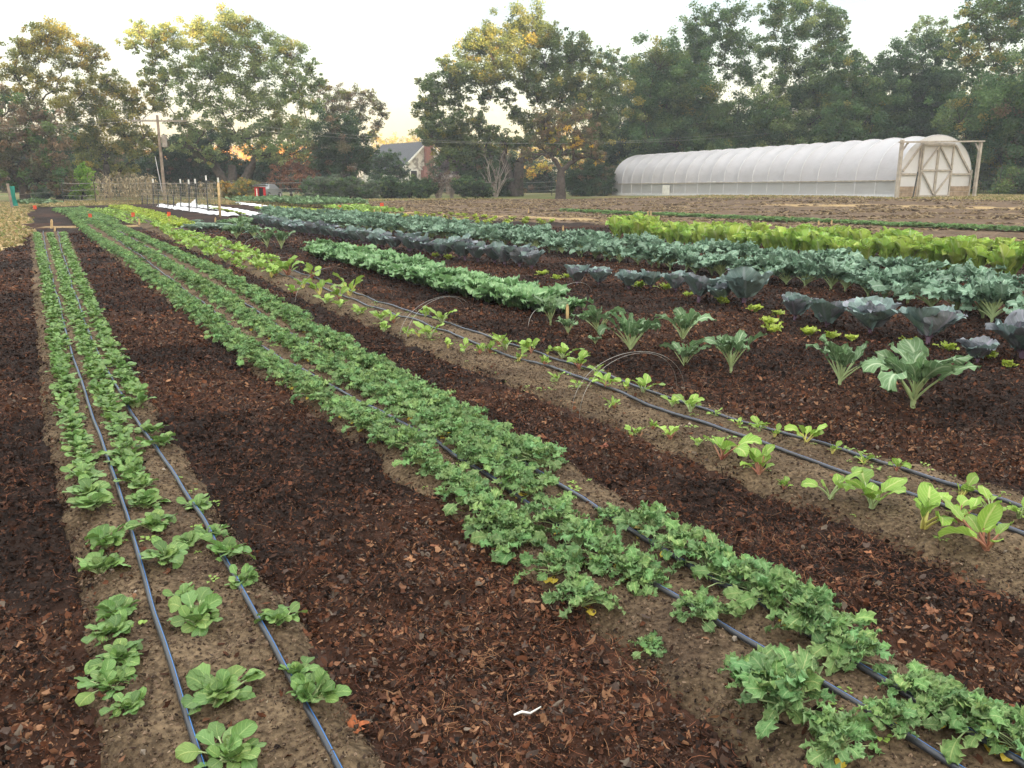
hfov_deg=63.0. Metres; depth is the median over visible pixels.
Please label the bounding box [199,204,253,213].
green strip
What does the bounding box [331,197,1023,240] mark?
straw litter
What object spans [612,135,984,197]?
plastic tunnel
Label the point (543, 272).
lettuce seedling
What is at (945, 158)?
door
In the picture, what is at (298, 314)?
curly kale plant
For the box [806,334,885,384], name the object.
collard plant
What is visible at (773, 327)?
lettuce seedling
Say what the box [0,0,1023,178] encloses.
sky
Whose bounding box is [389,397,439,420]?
curly kale plant
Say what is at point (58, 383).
spinach plant
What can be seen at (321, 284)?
chard plant
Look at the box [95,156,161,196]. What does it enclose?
evergreen bush
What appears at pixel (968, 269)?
broccoli plant
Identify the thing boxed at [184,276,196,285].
curly kale plant
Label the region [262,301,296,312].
curly kale plant
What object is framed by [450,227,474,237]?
broccoli plant
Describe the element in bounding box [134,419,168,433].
spinach plant
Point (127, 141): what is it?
ash tree
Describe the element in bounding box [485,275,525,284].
savoy cabbage
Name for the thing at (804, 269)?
broccoli plant
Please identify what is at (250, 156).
tree
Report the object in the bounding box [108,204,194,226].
lettuce row
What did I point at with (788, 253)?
broccoli plant
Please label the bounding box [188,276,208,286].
curly kale plant
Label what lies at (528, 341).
chard plant
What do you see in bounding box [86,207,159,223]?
chard rows
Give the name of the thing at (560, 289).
savoy cabbage
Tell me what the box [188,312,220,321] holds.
curly kale plant
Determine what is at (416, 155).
farmhouse
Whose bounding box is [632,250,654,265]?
broccoli plant
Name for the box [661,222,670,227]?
romaine lettuce
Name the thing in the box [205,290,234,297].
curly kale plant
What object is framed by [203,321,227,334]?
curly kale plant
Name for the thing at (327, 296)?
chard plant
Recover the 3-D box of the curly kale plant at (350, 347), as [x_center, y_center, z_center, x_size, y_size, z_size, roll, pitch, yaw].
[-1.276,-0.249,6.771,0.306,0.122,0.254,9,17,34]
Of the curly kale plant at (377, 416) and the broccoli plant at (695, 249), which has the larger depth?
the broccoli plant at (695, 249)
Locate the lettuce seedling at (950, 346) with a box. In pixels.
[932,340,959,350]
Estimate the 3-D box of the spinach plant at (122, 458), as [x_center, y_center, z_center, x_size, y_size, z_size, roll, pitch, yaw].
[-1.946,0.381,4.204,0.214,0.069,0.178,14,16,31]
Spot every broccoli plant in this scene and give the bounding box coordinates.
[261,204,274,209]
[261,208,282,215]
[277,210,299,218]
[287,214,297,219]
[291,211,304,221]
[292,213,316,221]
[302,215,311,222]
[308,215,326,221]
[312,209,324,215]
[315,213,334,219]
[323,208,337,213]
[325,209,339,215]
[325,213,349,227]
[330,208,344,214]
[330,214,356,228]
[336,217,355,226]
[343,218,355,227]
[351,218,362,227]
[353,211,373,217]
[354,219,371,228]
[363,216,378,229]
[368,211,386,217]
[368,220,382,228]
[374,212,390,219]
[376,218,388,230]
[381,212,403,218]
[381,217,398,231]
[388,220,417,232]
[402,222,414,232]
[404,214,425,222]
[404,224,424,235]
[416,220,437,238]
[418,215,441,223]
[422,224,438,237]
[427,222,455,238]
[428,222,444,237]
[429,216,446,223]
[436,224,462,234]
[444,216,473,224]
[446,223,468,236]
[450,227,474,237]
[456,219,478,225]
[469,226,489,241]
[469,229,483,240]
[476,221,491,226]
[476,224,501,242]
[485,230,500,240]
[490,229,509,244]
[496,228,524,244]
[500,222,526,229]
[504,227,531,245]
[511,232,534,244]
[514,228,548,249]
[520,224,552,232]
[532,226,558,235]
[534,223,551,232]
[537,235,555,251]
[542,236,568,251]
[548,233,562,238]
[550,240,570,252]
[559,229,569,241]
[562,238,580,255]
[565,233,605,256]
[569,227,601,237]
[577,240,599,257]
[579,229,609,237]
[580,237,622,260]
[590,231,617,240]
[594,239,623,260]
[606,243,634,262]
[613,233,637,248]
[620,242,648,263]
[625,238,639,248]
[629,231,664,247]
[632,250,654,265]
[636,240,672,266]
[649,240,666,244]
[651,248,677,270]
[669,250,720,273]
[671,241,713,270]
[688,254,718,274]
[690,238,722,254]
[697,250,739,276]
[708,238,743,256]
[725,239,754,257]
[725,258,758,269]
[726,241,762,258]
[736,254,777,271]
[745,251,791,274]
[751,246,787,257]
[766,248,809,260]
[766,262,800,283]
[782,255,829,284]
[783,250,805,262]
[801,256,865,289]
[803,246,851,263]
[819,248,862,260]
[819,268,861,289]
[838,256,868,269]
[841,264,897,295]
[855,268,900,297]
[860,259,883,271]
[867,255,920,274]
[868,264,953,302]
[892,255,957,271]
[894,276,951,306]
[913,263,936,280]
[920,284,971,309]
[932,266,970,282]
[945,270,1023,317]
[953,258,1006,283]
[956,279,1023,322]
[999,269,1023,295]
[1006,294,1023,310]
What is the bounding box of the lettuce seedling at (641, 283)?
[631,280,645,287]
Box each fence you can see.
[61,181,554,201]
[978,165,1023,193]
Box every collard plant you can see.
[221,221,250,238]
[230,214,253,226]
[241,224,271,238]
[253,227,275,246]
[266,229,295,247]
[531,294,568,324]
[556,316,578,332]
[569,304,625,330]
[588,335,601,343]
[597,309,661,349]
[654,307,716,339]
[659,341,710,365]
[689,329,766,372]
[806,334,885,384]
[861,337,981,408]
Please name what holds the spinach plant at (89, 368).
on the spinach bed at (359, 748)
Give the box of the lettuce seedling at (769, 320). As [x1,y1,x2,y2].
[759,315,778,324]
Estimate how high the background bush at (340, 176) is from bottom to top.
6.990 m
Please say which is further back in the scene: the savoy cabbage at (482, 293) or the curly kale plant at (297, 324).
the savoy cabbage at (482, 293)
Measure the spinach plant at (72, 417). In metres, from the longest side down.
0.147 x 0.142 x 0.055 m
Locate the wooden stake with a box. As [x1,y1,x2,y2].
[566,304,568,331]
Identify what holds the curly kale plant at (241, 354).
on the kale bed at (633, 605)
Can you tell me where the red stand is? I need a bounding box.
[252,184,267,195]
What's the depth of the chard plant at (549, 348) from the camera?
6.91 m
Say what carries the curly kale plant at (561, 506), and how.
on the kale bed at (633, 605)
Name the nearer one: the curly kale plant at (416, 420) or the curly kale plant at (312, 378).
the curly kale plant at (416, 420)
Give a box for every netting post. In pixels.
[152,179,153,206]
[188,179,189,211]
[194,179,197,207]
[205,175,208,211]
[217,178,220,216]
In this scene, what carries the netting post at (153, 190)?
on the ground at (44, 218)
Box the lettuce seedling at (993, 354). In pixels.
[986,350,998,358]
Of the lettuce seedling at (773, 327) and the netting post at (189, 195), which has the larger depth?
the netting post at (189, 195)
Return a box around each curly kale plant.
[134,266,150,275]
[139,268,157,273]
[142,270,159,276]
[144,275,166,280]
[146,276,165,287]
[156,279,180,289]
[157,277,171,285]
[161,283,181,293]
[163,264,183,269]
[165,287,190,294]
[165,289,182,297]
[169,294,182,302]
[170,290,191,296]
[172,297,188,304]
[173,298,200,307]
[174,269,188,278]
[175,299,201,311]
[177,273,196,280]
[177,296,201,303]
[178,270,198,279]
[181,256,201,262]
[183,303,213,313]
[184,273,201,281]
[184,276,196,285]
[186,279,212,288]
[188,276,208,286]
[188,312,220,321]
[189,304,213,316]
[194,282,222,292]
[195,261,213,268]
[195,312,225,324]
[196,285,216,289]
[196,309,213,313]
[198,264,222,272]
[200,317,230,327]
[201,319,214,328]
[202,286,230,294]
[203,265,219,272]
[203,288,227,297]
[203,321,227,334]
[204,325,232,338]
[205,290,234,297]
[208,270,221,278]
[208,295,222,302]
[209,266,228,271]
[209,322,237,329]
[210,292,241,303]
[212,327,245,342]
[213,331,238,344]
[214,269,234,276]
[216,299,241,308]
[217,274,238,279]
[217,296,244,306]
[220,334,239,346]
[225,302,244,312]
[226,275,245,279]
[226,281,236,287]
[226,338,256,351]
[230,303,253,311]
[231,308,256,318]
[231,333,255,341]
[232,279,251,288]
[232,339,261,351]
[233,306,251,313]
[234,283,260,289]
[234,343,263,352]
[236,286,254,294]
[236,348,274,365]
[237,313,256,324]
[239,312,255,320]
[241,315,275,330]
[242,288,268,297]
[244,312,275,325]
[245,286,269,297]
[245,351,279,368]
[251,292,272,299]
[251,325,279,331]
[253,293,284,303]
[253,320,275,329]
[254,354,289,368]
[256,294,280,307]
[256,325,271,334]
[257,327,280,338]
[259,300,279,311]
[260,326,289,333]
[261,359,291,372]
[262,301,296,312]
[265,362,294,379]
[269,304,281,311]
[269,332,290,345]
[270,303,293,315]
[270,330,297,341]
[273,367,306,381]
[274,305,299,317]
[274,362,307,373]
[275,371,312,389]
[276,333,295,341]
[278,306,312,317]
[281,336,311,348]
[282,310,310,320]
[282,336,311,348]
[285,315,313,325]
[288,318,306,324]
[288,343,320,355]
[290,345,331,361]
[290,379,332,403]
[291,322,316,331]
[291,344,325,362]
[292,318,317,329]
[292,375,324,384]
[293,377,335,394]
[297,321,318,331]
[302,350,327,364]
[305,326,336,338]
[307,390,340,405]
[309,324,335,335]
[309,351,349,372]
[310,352,335,364]
[312,330,353,348]
[317,358,352,371]
[320,334,352,349]
[320,361,359,378]
[320,396,366,417]
[321,394,349,410]
[325,335,360,349]
[327,400,368,421]
[329,338,356,354]
[331,363,361,380]
[331,366,375,385]
[335,345,367,356]
[337,406,382,423]
[341,413,373,432]
[342,348,366,360]
[345,371,381,389]
[347,351,385,366]
[350,354,380,369]
[350,374,385,391]
[358,410,401,428]
[359,353,395,369]
[360,383,386,399]
[365,363,395,376]
[366,364,391,373]
[366,379,417,404]
[366,422,390,443]
[371,427,408,447]
[379,372,420,384]
[380,367,409,381]
[383,390,421,411]
[384,424,438,449]
[386,376,418,384]
[388,399,420,414]
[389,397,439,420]
[392,443,443,467]
[395,379,436,397]
[400,441,438,460]
[407,379,427,387]
[407,404,458,424]
[409,386,443,405]
[410,407,464,431]
[416,459,465,479]
[418,416,471,438]
[422,389,455,401]
[427,391,459,407]
[434,473,489,505]
[435,461,476,501]
[436,474,505,515]
[442,400,473,421]
[442,426,475,454]
[450,405,488,421]
[452,429,485,461]
[454,431,503,468]
[456,413,489,424]
[457,437,518,470]
[461,499,526,539]
[463,486,513,515]
[464,501,532,533]
[465,418,510,434]
[469,449,513,474]
[470,522,546,565]
[471,421,513,445]
[480,510,547,544]
[489,428,533,450]
[491,461,554,488]
[501,468,559,502]
[504,433,548,461]
[508,437,568,471]
[512,543,588,583]
[521,490,589,533]
[541,573,625,618]
[545,512,613,551]
[566,528,639,575]
[588,545,661,594]
[594,502,628,521]
[611,500,679,538]
[624,561,676,596]
[628,630,666,659]
[637,518,708,560]
[669,588,741,632]
[670,529,728,586]
[690,545,768,601]
[717,643,806,711]
[723,558,815,615]
[726,643,877,741]
[756,573,841,643]
[764,603,876,675]
[799,701,884,767]
[820,623,894,675]
[854,694,941,739]
[877,658,942,706]
[887,672,994,733]
[915,686,1020,764]
[966,701,1023,760]
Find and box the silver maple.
[114,2,328,184]
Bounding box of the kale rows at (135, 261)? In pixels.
[65,206,195,269]
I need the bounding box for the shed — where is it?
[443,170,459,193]
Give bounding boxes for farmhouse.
[363,141,438,181]
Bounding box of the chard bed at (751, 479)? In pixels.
[119,213,1023,603]
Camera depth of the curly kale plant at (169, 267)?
12.99 m
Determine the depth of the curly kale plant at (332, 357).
6.28 m
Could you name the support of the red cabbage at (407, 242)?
on the ground at (44, 218)
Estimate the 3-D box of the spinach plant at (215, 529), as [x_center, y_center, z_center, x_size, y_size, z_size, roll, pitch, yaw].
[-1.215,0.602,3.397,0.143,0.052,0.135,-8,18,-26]
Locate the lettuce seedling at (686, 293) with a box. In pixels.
[682,290,692,295]
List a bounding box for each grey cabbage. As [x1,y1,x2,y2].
[183,224,201,230]
[202,222,214,228]
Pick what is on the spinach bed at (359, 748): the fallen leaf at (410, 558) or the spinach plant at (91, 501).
the spinach plant at (91, 501)
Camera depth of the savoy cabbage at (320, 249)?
15.59 m
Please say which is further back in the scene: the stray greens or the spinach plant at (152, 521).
the stray greens
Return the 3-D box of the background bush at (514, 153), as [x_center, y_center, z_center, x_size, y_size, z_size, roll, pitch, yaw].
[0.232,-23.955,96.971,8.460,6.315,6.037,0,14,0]
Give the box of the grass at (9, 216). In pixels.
[0,194,1023,249]
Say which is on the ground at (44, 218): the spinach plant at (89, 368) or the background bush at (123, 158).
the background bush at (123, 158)
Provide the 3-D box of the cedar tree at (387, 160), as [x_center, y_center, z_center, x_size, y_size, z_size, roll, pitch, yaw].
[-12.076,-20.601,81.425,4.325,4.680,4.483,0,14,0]
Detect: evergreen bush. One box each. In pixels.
[30,133,109,196]
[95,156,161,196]
[136,130,207,196]
[167,125,241,196]
[230,153,284,195]
[454,154,527,195]
[565,159,617,195]
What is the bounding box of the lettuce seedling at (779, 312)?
[771,309,784,315]
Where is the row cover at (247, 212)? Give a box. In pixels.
[176,203,262,215]
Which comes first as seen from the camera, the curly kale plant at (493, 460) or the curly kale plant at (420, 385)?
the curly kale plant at (493, 460)
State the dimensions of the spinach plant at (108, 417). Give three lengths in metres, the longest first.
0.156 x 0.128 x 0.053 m
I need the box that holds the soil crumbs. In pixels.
[34,275,1023,767]
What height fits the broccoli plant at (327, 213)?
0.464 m
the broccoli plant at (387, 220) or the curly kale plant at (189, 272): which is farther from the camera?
the broccoli plant at (387, 220)
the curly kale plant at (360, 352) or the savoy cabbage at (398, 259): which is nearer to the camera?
the curly kale plant at (360, 352)
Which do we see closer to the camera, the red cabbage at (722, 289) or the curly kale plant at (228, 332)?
the curly kale plant at (228, 332)
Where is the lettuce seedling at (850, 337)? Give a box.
[844,334,858,340]
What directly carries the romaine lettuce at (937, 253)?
on the ground at (44, 218)
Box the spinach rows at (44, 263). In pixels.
[31,231,80,275]
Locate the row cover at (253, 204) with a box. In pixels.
[235,202,266,206]
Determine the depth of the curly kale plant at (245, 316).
8.32 m
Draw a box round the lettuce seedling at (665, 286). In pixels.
[653,281,671,289]
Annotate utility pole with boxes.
[131,115,186,199]
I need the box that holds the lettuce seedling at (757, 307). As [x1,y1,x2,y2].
[746,304,763,311]
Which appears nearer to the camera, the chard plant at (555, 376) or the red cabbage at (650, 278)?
the chard plant at (555, 376)
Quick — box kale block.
[52,207,121,223]
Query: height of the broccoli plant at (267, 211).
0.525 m
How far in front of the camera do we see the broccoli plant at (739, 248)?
14.33 m
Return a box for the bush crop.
[7,198,63,203]
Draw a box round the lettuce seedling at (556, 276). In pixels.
[550,274,562,279]
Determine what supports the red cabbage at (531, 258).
on the ground at (44, 218)
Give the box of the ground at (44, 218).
[0,180,1023,767]
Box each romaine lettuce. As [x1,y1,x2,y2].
[605,215,629,237]
[621,223,631,234]
[624,218,636,233]
[626,211,647,219]
[631,219,645,238]
[643,224,661,235]
[644,215,660,223]
[644,219,663,232]
[655,227,667,240]
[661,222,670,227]
[661,227,674,243]
[667,220,694,242]
[678,230,691,243]
[690,220,704,226]
[691,230,697,243]
[694,222,711,240]
[701,233,709,240]
[704,224,723,240]
[711,221,723,225]
[721,221,747,225]
[722,223,744,242]
[730,232,746,243]
[742,229,763,245]
[745,221,771,244]
[759,229,774,248]
[765,230,783,249]
[775,225,802,250]
[786,223,817,249]
[792,228,818,250]
[800,230,838,252]
[813,227,828,232]
[821,236,848,249]
[826,225,851,236]
[838,228,852,239]
[843,239,859,253]
[847,227,871,240]
[852,236,879,262]
[872,229,901,256]
[872,234,897,258]
[880,226,908,235]
[889,234,923,258]
[891,228,922,235]
[916,233,933,258]
[920,242,937,262]
[921,236,952,269]
[930,237,941,242]
[933,235,978,266]
[961,243,990,268]
[977,237,996,264]
[977,248,1003,275]
[989,237,1015,248]
[997,241,1023,275]
[1003,240,1023,267]
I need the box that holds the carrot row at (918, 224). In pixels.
[559,208,1023,231]
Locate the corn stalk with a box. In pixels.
[127,172,135,201]
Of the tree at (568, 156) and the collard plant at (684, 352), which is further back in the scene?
the tree at (568, 156)
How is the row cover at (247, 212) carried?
on the ground at (44, 218)
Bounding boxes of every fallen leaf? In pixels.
[347,714,368,733]
[404,555,415,561]
[926,605,939,615]
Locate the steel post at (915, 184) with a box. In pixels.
[912,172,918,196]
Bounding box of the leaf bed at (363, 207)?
[321,203,404,211]
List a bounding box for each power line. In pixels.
[0,119,768,143]
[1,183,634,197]
[30,119,750,143]
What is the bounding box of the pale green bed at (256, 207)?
[254,205,335,210]
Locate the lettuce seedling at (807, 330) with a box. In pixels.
[800,325,820,335]
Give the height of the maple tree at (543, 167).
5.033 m
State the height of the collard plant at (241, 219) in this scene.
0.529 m
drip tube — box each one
[43,231,207,767]
[58,235,343,767]
[107,225,1023,767]
[108,233,964,767]
[126,214,1023,535]
[174,226,1022,507]
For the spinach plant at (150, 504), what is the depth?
3.66 m
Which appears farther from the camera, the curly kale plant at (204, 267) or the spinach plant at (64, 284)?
the curly kale plant at (204, 267)
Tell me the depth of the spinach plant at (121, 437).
4.53 m
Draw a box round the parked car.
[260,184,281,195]
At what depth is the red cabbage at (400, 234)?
17.15 m
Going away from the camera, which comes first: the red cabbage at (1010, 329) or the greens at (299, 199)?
the red cabbage at (1010, 329)
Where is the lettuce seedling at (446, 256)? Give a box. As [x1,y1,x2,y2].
[444,254,454,258]
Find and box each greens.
[225,194,368,204]
[391,211,554,223]
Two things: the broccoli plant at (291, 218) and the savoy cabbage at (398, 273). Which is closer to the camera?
the savoy cabbage at (398, 273)
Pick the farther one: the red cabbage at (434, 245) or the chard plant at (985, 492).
the red cabbage at (434, 245)
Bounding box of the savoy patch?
[216,218,253,223]
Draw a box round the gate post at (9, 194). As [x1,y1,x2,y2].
[6,183,12,206]
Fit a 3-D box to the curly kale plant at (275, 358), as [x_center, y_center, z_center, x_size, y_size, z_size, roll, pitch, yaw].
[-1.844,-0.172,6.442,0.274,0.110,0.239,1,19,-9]
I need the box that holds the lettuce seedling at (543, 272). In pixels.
[534,269,548,275]
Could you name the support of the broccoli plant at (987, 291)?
on the ground at (44, 218)
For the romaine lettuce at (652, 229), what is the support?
on the ground at (44, 218)
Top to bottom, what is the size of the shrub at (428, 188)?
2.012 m
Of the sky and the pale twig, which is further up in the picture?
the sky
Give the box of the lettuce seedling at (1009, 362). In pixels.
[1002,359,1018,367]
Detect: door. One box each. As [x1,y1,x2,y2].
[917,144,939,196]
[934,144,954,195]
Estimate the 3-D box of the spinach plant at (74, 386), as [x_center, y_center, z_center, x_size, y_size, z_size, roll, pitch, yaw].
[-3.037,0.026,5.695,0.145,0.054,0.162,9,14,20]
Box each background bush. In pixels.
[0,142,17,192]
[0,149,42,191]
[74,150,145,189]
[244,152,300,191]
[293,147,341,190]
[425,156,475,192]
[506,150,543,166]
[523,157,556,192]
[565,162,578,191]
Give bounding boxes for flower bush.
[213,179,246,197]
[229,177,260,196]
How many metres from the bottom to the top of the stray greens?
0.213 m
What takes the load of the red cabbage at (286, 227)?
on the ground at (44, 218)
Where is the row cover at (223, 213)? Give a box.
[156,204,237,215]
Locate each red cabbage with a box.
[249,214,268,225]
[258,215,272,226]
[261,216,278,227]
[264,217,278,228]
[271,219,281,229]
[276,216,291,230]
[280,220,290,231]
[284,219,305,233]
[288,223,301,234]
[295,222,306,234]
[298,222,314,234]
[303,221,315,234]
[304,223,319,234]
[315,220,337,236]
[318,223,338,237]
[324,225,341,238]
[332,228,341,239]
[335,228,347,241]
[342,225,365,241]
[351,228,371,243]
[356,230,371,243]
[366,233,376,244]
[371,228,391,248]
[381,235,392,247]
[384,236,400,247]
[394,230,421,250]
[397,236,414,251]
[408,232,431,252]
[419,240,435,253]
[428,238,442,257]
[437,239,451,254]
[441,233,470,258]
[451,238,478,260]
[465,241,485,261]
[479,241,504,261]
[490,241,516,265]
[502,243,536,266]
[518,249,545,267]
[563,264,590,284]
[588,266,611,283]
[615,269,641,288]
[639,269,661,288]
[661,270,685,291]
[682,272,721,301]
[703,279,730,297]
[721,266,772,304]
[781,291,811,319]
[808,298,847,326]
[843,295,901,334]
[897,304,967,343]
[956,335,1000,362]
[985,309,1023,358]
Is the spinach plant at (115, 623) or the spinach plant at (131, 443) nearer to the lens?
the spinach plant at (115, 623)
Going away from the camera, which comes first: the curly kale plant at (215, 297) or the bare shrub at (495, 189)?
the curly kale plant at (215, 297)
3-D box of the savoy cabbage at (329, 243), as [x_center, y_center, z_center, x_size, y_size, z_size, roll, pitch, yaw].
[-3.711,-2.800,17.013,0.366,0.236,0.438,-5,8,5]
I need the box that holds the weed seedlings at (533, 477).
[43,301,1010,742]
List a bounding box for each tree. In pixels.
[0,15,110,198]
[0,82,79,199]
[46,68,169,197]
[229,145,249,160]
[239,143,283,160]
[266,155,321,195]
[306,106,380,181]
[308,81,390,177]
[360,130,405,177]
[365,149,410,180]
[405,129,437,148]
[408,0,622,195]
[436,160,474,185]
[517,145,553,175]
[519,101,607,198]
[524,156,583,179]
[558,132,583,173]
[569,43,654,167]
[590,125,648,193]
[616,25,735,163]
[663,126,771,152]
[676,0,789,149]
[727,0,850,148]
[801,40,904,142]
[830,30,987,190]
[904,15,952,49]
[923,0,1023,192]
[972,48,1023,193]
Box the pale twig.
[514,706,540,715]
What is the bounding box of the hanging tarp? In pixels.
[10,186,17,205]
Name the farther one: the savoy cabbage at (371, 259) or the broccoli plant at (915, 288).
the savoy cabbage at (371, 259)
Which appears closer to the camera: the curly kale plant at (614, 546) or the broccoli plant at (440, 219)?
the curly kale plant at (614, 546)
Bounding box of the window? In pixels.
[410,170,417,179]
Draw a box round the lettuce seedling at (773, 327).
[761,322,783,332]
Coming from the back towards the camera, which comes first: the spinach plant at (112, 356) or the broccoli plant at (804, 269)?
the broccoli plant at (804, 269)
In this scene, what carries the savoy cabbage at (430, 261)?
on the ground at (44, 218)
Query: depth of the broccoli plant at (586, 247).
15.39 m
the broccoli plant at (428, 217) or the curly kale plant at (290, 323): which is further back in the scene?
the broccoli plant at (428, 217)
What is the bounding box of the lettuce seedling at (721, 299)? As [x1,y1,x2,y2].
[714,296,729,303]
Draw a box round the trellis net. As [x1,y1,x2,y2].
[140,182,218,214]
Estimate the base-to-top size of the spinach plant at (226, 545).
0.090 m
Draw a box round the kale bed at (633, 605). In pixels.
[67,215,1021,767]
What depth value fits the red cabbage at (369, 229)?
19.08 m
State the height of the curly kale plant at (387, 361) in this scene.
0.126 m
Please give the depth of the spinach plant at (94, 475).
3.93 m
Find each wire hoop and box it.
[399,296,472,338]
[572,351,684,406]
[579,353,676,418]
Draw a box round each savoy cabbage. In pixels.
[304,242,326,249]
[308,248,320,256]
[309,238,332,243]
[312,246,330,256]
[317,248,335,258]
[322,241,338,245]
[324,248,346,260]
[327,246,356,260]
[328,241,351,247]
[328,250,357,262]
[332,250,357,263]
[336,251,368,265]
[338,243,376,250]
[343,254,359,267]
[347,247,375,250]
[349,251,380,268]
[359,257,378,270]
[365,249,382,260]
[366,259,396,274]
[369,247,399,260]
[377,262,407,277]
[381,253,396,260]
[385,263,415,279]
[386,250,413,262]
[388,252,429,263]
[390,269,420,281]
[398,265,433,283]
[400,260,426,266]
[403,267,434,285]
[410,260,432,267]
[415,261,445,268]
[417,267,453,288]
[424,274,451,292]
[431,272,473,292]
[434,266,467,271]
[441,278,475,297]
[444,267,476,274]
[449,270,479,275]
[460,276,485,299]
[461,271,491,278]
[471,287,493,302]
[473,275,495,280]
[477,279,524,305]
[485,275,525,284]
[493,285,516,306]
[502,283,548,309]
[510,281,538,287]
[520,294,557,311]
[532,282,570,297]
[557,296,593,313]
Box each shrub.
[28,181,60,198]
[53,186,80,199]
[68,162,99,199]
[298,175,328,196]
[313,173,346,196]
[332,175,365,197]
[357,179,382,198]
[378,173,402,198]
[395,174,419,197]
[414,175,439,198]
[426,168,449,198]
[442,170,459,198]
[449,174,475,197]
[471,177,494,197]
[480,145,513,196]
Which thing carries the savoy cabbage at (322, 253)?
on the ground at (44, 218)
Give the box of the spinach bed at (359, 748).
[29,231,380,767]
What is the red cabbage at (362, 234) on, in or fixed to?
on the ground at (44, 218)
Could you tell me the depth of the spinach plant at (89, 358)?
6.51 m
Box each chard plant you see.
[174,239,187,246]
[185,243,193,249]
[202,249,209,255]
[211,244,223,250]
[218,254,230,261]
[229,257,238,265]
[230,252,242,258]
[233,246,248,251]
[235,262,246,269]
[237,252,252,261]
[254,259,261,269]
[265,252,274,260]
[266,265,278,277]
[274,255,303,274]
[285,284,301,293]
[294,278,311,287]
[303,262,321,278]
[304,279,331,294]
[313,293,334,302]
[330,272,363,295]
[330,286,349,298]
[332,299,349,307]
[351,304,366,314]
[369,309,391,321]
[380,321,390,331]
[382,311,399,322]
[402,326,410,336]
[409,328,423,336]
[413,321,444,337]
[419,305,429,316]
[427,307,456,322]
[444,337,453,347]
[459,338,471,352]
[474,343,484,353]
[484,340,496,352]
[489,333,506,344]
[492,332,517,349]
[513,347,526,360]
[519,340,532,351]
[521,338,539,353]
[539,354,550,363]
[546,345,552,353]
[548,371,564,380]
[553,342,583,357]
[567,350,589,368]
[570,379,585,387]
[588,364,603,371]
[589,371,621,388]
[603,395,620,407]
[623,378,629,388]
[624,424,644,434]
[631,373,665,392]
[648,418,657,428]
[656,424,678,438]
[661,395,680,406]
[672,393,704,411]
[690,436,705,445]
[703,433,761,459]
[706,408,722,416]
[728,417,742,425]
[740,444,774,474]
[749,415,769,431]
[772,423,782,436]
[777,476,792,489]
[784,423,827,442]
[801,467,862,499]
[827,441,842,453]
[845,466,907,508]
[852,449,874,464]
[888,458,911,470]
[913,482,956,529]
[938,497,1013,550]
[939,492,981,521]
[952,472,978,495]
[978,485,1006,510]
[1007,497,1023,518]
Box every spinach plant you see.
[40,289,54,294]
[41,293,59,297]
[44,299,58,303]
[44,303,60,307]
[44,310,64,314]
[44,328,63,333]
[44,336,65,345]
[45,323,66,329]
[45,332,61,338]
[46,314,61,318]
[47,340,71,347]
[48,325,64,328]
[48,352,73,358]
[49,319,66,322]
[49,344,66,351]
[49,357,69,364]
[49,379,75,389]
[49,383,74,393]
[50,349,63,355]
[50,361,74,367]
[50,366,70,375]
[50,400,78,410]
[51,338,72,343]
[51,392,77,397]
[52,354,71,364]
[52,361,70,367]
[52,391,75,402]
[52,406,78,415]
[53,374,82,383]
[54,372,77,377]
[54,384,80,391]
[56,332,68,339]
[56,408,87,420]
[56,413,85,425]
[59,418,84,430]
[59,434,96,450]
[60,428,87,438]
[60,444,89,456]
[60,463,93,479]
[61,282,72,285]
[61,293,74,298]
[61,396,79,404]
[62,474,111,497]
[63,300,78,304]
[64,296,76,300]
[65,312,85,318]
[66,456,98,468]
[66,490,113,510]
[67,308,83,313]
[67,319,85,324]
[67,434,93,439]
[69,314,86,320]
[69,468,106,482]
[70,448,106,465]
[71,323,89,329]
[73,326,88,331]
[73,329,89,335]
[74,334,89,340]
[74,658,137,705]
[75,338,97,341]
[75,340,95,345]
[75,348,96,353]
[76,341,96,349]
[76,552,130,574]
[77,345,95,351]
[78,296,96,299]
[79,293,94,296]
[81,351,99,357]
[81,356,105,366]
[81,609,133,646]
[82,301,98,307]
[82,357,106,367]
[82,368,107,377]
[83,364,102,369]
[84,364,108,375]
[84,523,125,555]
[84,638,143,674]
[87,319,108,327]
[87,382,113,390]
[87,386,115,393]
[88,307,105,312]
[88,360,111,366]
[89,312,102,316]
[89,317,104,321]
[89,373,99,379]
[90,379,116,384]
[91,354,101,359]
[91,387,119,399]
[92,323,104,328]
[92,399,119,407]
[94,373,112,379]
[94,395,116,403]
[94,594,140,621]
[95,334,106,338]
[96,338,120,348]
[97,328,111,336]
[97,393,124,400]
[98,342,116,347]
[99,686,146,717]
[100,411,128,418]
[100,416,127,424]
[101,349,120,355]
[101,402,125,416]
[102,348,126,354]
[102,354,129,358]
[103,448,143,468]
[104,414,131,421]
[104,424,134,430]
[106,356,126,364]
[106,444,146,456]
[108,424,133,437]
[109,433,131,446]
[110,360,136,369]
[112,438,142,449]
[113,368,139,375]
[113,370,134,376]
[113,374,135,382]
[113,471,152,482]
[115,456,142,472]
[115,462,145,474]
[116,363,130,368]
[118,377,140,385]
[119,385,144,390]
[120,391,156,407]
[123,509,177,531]
[125,380,141,385]
[125,488,158,503]
[126,383,148,395]
[127,476,158,488]
[127,493,170,508]
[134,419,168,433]
[135,431,177,445]
[139,536,188,568]
[162,581,193,600]
[167,587,222,636]
[172,530,212,546]
[175,719,266,767]
[176,493,211,513]
[181,662,265,715]
[194,523,228,538]
[206,536,255,561]
[224,563,258,588]
[254,601,307,625]
[278,656,319,676]
[285,667,351,702]
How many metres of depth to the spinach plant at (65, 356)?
6.62 m
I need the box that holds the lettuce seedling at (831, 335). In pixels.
[824,330,841,338]

